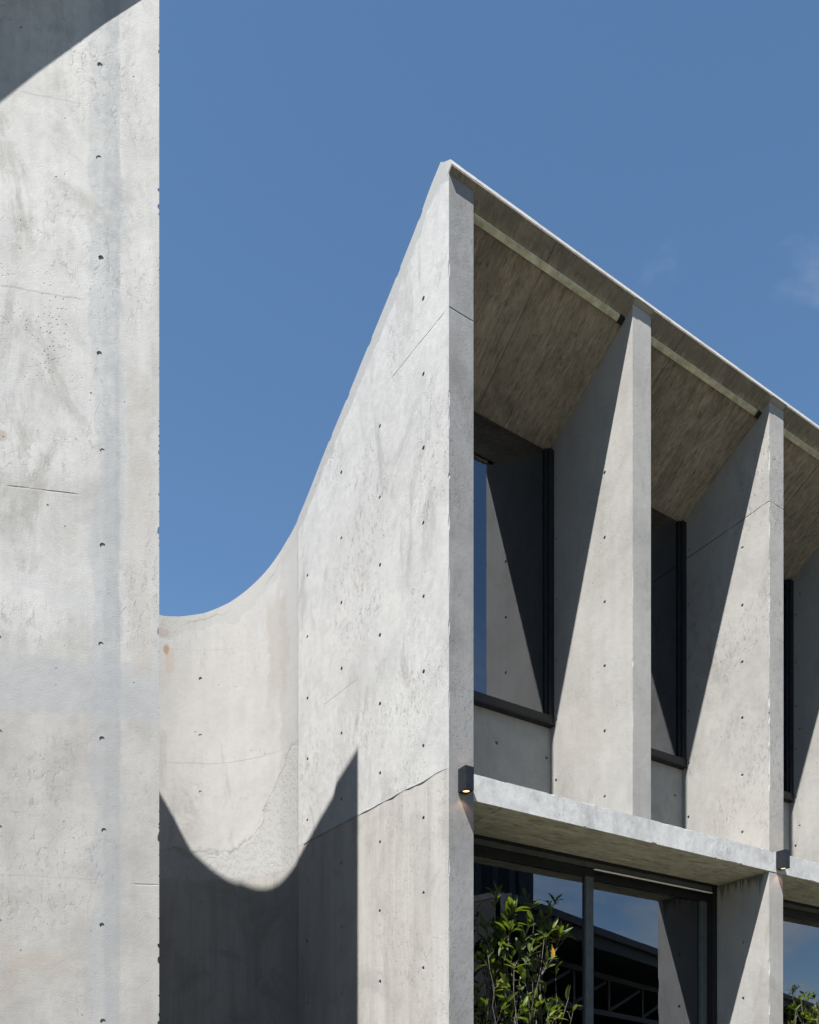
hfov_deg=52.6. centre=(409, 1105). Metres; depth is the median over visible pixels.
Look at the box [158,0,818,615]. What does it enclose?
sky
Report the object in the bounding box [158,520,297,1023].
curved wall
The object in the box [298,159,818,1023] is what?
concrete wing
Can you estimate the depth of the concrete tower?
4.21 m
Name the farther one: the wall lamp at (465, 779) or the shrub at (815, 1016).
the shrub at (815, 1016)
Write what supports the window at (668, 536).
in the concrete wing
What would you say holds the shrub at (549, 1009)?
on the ground
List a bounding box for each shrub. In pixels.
[474,881,576,1023]
[519,985,580,1023]
[784,984,818,1023]
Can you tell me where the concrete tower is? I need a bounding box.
[0,0,158,1023]
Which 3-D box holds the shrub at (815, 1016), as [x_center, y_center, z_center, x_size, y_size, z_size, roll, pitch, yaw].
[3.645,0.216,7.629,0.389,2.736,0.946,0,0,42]
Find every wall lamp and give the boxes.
[458,765,473,794]
[776,849,789,869]
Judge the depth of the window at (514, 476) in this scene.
6.59 m
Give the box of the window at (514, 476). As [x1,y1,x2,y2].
[474,412,554,728]
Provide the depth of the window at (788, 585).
8.43 m
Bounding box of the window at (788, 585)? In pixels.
[783,579,794,802]
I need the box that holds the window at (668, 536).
[651,508,687,769]
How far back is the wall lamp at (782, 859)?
6.88 m
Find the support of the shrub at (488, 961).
on the ground

